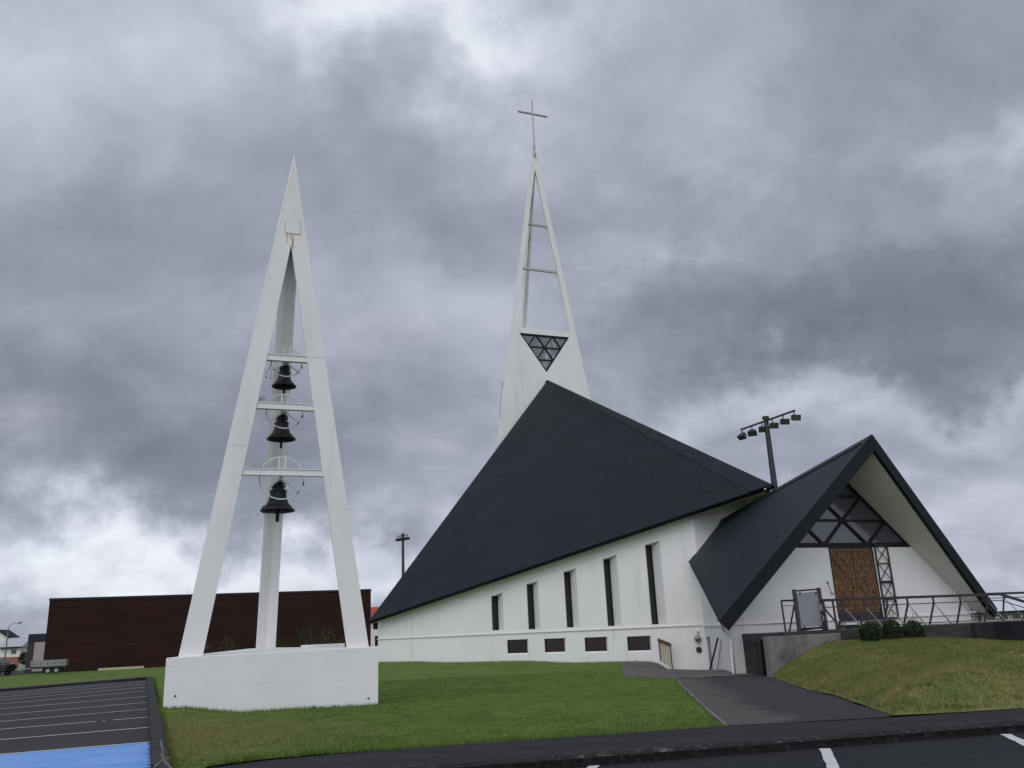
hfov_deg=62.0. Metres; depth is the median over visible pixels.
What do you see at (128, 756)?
blue bay
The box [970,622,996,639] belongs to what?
stair kerb
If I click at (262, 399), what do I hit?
motor box
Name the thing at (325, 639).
shrub
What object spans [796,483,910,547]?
gable window
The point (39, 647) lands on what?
roller door
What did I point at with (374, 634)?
house
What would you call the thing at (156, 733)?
kerb
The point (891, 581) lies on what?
lattice column
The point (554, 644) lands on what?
window
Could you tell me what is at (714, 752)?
kerb face
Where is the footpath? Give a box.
[212,708,1023,767]
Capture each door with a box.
[32,642,44,671]
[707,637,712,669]
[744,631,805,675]
[829,548,860,620]
[850,548,881,619]
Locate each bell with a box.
[259,456,303,521]
[266,394,302,448]
[271,348,301,393]
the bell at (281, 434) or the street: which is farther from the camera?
the bell at (281, 434)
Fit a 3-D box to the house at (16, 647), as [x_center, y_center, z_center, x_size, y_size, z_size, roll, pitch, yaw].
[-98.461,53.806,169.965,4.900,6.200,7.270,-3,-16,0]
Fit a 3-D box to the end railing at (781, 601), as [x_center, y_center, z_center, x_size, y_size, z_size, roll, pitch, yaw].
[9.075,7.475,27.485,0.856,1.017,0.063,4,-17,-21]
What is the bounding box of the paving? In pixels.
[622,661,759,677]
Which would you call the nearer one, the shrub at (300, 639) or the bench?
the bench
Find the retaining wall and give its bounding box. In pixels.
[763,633,840,676]
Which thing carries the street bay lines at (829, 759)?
on the street
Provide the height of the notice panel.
1.524 m
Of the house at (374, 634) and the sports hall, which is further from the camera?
the house at (374, 634)
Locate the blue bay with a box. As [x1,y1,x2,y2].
[0,743,150,767]
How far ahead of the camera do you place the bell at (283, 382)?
22.50 m
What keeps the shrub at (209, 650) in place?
on the lawn at (397, 671)
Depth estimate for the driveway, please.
15.41 m
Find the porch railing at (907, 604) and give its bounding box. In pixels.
[822,593,1023,630]
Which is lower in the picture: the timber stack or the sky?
the timber stack
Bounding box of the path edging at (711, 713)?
[621,661,726,725]
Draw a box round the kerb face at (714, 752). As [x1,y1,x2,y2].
[453,725,1023,767]
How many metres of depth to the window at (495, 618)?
43.37 m
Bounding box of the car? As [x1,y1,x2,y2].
[0,659,16,674]
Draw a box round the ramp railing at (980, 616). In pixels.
[971,592,1023,621]
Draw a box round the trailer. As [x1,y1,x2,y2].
[15,659,68,673]
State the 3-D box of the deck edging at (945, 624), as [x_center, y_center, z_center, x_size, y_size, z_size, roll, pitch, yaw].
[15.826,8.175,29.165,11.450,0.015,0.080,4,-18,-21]
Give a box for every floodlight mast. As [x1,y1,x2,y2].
[395,533,409,575]
[737,410,800,489]
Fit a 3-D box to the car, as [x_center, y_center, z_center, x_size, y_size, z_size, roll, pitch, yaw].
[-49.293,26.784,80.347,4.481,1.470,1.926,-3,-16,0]
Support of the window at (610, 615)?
in the church
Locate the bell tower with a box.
[163,154,377,711]
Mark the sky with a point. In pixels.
(814, 209)
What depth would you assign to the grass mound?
13.61 m
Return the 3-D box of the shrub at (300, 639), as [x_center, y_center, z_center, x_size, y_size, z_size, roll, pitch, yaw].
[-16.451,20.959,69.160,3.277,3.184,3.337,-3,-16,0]
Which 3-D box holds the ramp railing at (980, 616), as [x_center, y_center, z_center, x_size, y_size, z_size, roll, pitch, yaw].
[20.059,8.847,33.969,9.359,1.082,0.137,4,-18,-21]
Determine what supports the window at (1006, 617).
in the house at (1009, 609)
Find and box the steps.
[994,621,1023,641]
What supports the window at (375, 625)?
in the house at (374, 634)
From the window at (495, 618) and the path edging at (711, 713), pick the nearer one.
the path edging at (711, 713)
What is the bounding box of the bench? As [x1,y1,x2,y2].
[838,622,863,628]
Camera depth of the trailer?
74.54 m
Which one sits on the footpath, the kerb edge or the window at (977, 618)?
the kerb edge
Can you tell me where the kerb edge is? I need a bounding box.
[384,720,1023,767]
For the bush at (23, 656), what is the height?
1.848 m
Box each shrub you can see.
[203,642,214,653]
[215,637,238,651]
[276,641,285,646]
[287,623,328,646]
[314,625,340,643]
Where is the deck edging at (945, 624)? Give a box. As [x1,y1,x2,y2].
[841,620,1023,629]
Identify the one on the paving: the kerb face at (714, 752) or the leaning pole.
the leaning pole
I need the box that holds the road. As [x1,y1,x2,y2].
[0,670,24,675]
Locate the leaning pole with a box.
[709,637,721,669]
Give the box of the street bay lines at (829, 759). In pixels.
[587,734,1023,767]
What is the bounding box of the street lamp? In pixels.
[4,622,21,658]
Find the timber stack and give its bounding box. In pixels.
[98,666,143,670]
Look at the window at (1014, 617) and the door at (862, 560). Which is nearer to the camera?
the door at (862, 560)
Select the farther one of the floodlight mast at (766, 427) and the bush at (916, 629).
the floodlight mast at (766, 427)
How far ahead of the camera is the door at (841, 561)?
30.70 m
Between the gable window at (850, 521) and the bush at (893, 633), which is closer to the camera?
the bush at (893, 633)
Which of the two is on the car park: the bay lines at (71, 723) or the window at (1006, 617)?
the bay lines at (71, 723)
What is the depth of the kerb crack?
9.97 m
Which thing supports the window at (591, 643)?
in the church
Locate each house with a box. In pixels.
[0,630,20,649]
[0,637,27,667]
[371,607,378,646]
[970,599,1023,621]
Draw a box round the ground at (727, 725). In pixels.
[16,668,1020,767]
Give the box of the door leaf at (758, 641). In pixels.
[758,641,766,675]
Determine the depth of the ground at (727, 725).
14.25 m
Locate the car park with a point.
(89, 739)
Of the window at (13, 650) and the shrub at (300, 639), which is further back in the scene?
the window at (13, 650)
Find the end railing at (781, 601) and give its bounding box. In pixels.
[780,599,793,631]
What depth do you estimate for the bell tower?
20.93 m
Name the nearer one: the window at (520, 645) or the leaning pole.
the leaning pole
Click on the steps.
(1012, 630)
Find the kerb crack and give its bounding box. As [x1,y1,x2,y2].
[152,739,172,767]
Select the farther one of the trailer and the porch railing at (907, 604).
the trailer
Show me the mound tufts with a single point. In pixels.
(901, 645)
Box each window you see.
[10,648,16,654]
[373,622,377,629]
[374,635,377,646]
[491,596,498,629]
[508,639,527,652]
[527,584,534,628]
[545,638,564,651]
[564,572,572,627]
[585,637,606,651]
[603,559,613,625]
[627,636,650,650]
[645,545,657,624]
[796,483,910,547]
[972,614,983,621]
[986,614,996,620]
[998,613,1008,619]
[1010,612,1021,619]
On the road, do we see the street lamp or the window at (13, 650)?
the street lamp
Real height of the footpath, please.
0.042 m
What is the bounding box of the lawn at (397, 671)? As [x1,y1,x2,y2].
[0,662,719,767]
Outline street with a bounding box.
[574,732,1023,767]
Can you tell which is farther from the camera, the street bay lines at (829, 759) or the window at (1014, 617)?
the window at (1014, 617)
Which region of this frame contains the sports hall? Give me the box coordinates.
[24,589,370,673]
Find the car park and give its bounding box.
[0,680,150,767]
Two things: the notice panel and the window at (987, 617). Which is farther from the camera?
the window at (987, 617)
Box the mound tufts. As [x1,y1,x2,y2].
[774,637,1023,712]
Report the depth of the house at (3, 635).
171.57 m
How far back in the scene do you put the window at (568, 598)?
41.01 m
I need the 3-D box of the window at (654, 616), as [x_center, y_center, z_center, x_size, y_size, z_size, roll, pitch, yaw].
[6.302,9.079,38.599,0.425,3.532,0.058,9,-20,-34]
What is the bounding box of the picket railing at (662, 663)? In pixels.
[657,638,673,668]
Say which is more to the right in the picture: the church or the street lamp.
the church
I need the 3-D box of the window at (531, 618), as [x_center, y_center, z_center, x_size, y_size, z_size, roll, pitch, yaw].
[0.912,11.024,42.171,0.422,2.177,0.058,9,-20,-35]
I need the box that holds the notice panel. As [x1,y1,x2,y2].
[792,587,825,631]
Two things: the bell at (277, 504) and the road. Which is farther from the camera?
the road
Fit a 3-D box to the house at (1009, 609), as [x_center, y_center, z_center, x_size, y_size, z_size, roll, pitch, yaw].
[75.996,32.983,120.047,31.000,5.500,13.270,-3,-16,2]
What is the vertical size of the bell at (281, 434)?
1.334 m
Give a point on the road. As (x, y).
(19, 672)
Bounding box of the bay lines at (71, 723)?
[0,681,147,754]
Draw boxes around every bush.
[17,652,26,664]
[857,610,881,641]
[881,609,903,639]
[902,611,925,638]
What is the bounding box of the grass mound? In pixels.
[775,639,1023,714]
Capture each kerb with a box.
[0,676,168,767]
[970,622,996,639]
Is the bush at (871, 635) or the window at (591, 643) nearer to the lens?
the bush at (871, 635)
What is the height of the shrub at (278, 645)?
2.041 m
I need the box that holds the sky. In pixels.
[0,0,1023,636]
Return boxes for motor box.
[252,461,269,467]
[259,397,274,401]
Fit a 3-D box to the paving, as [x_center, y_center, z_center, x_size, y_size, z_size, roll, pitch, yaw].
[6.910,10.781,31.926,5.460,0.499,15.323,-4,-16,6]
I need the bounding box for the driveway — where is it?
[677,674,892,724]
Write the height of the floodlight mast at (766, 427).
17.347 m
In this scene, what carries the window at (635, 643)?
in the church
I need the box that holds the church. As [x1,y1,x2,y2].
[368,100,997,673]
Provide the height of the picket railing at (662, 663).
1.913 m
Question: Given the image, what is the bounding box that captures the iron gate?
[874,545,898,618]
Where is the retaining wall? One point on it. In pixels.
(781, 652)
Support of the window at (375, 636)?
in the house at (374, 634)
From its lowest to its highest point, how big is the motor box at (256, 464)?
0.271 m
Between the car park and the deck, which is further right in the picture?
the deck
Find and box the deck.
[742,620,1014,673]
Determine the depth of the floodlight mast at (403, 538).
108.39 m

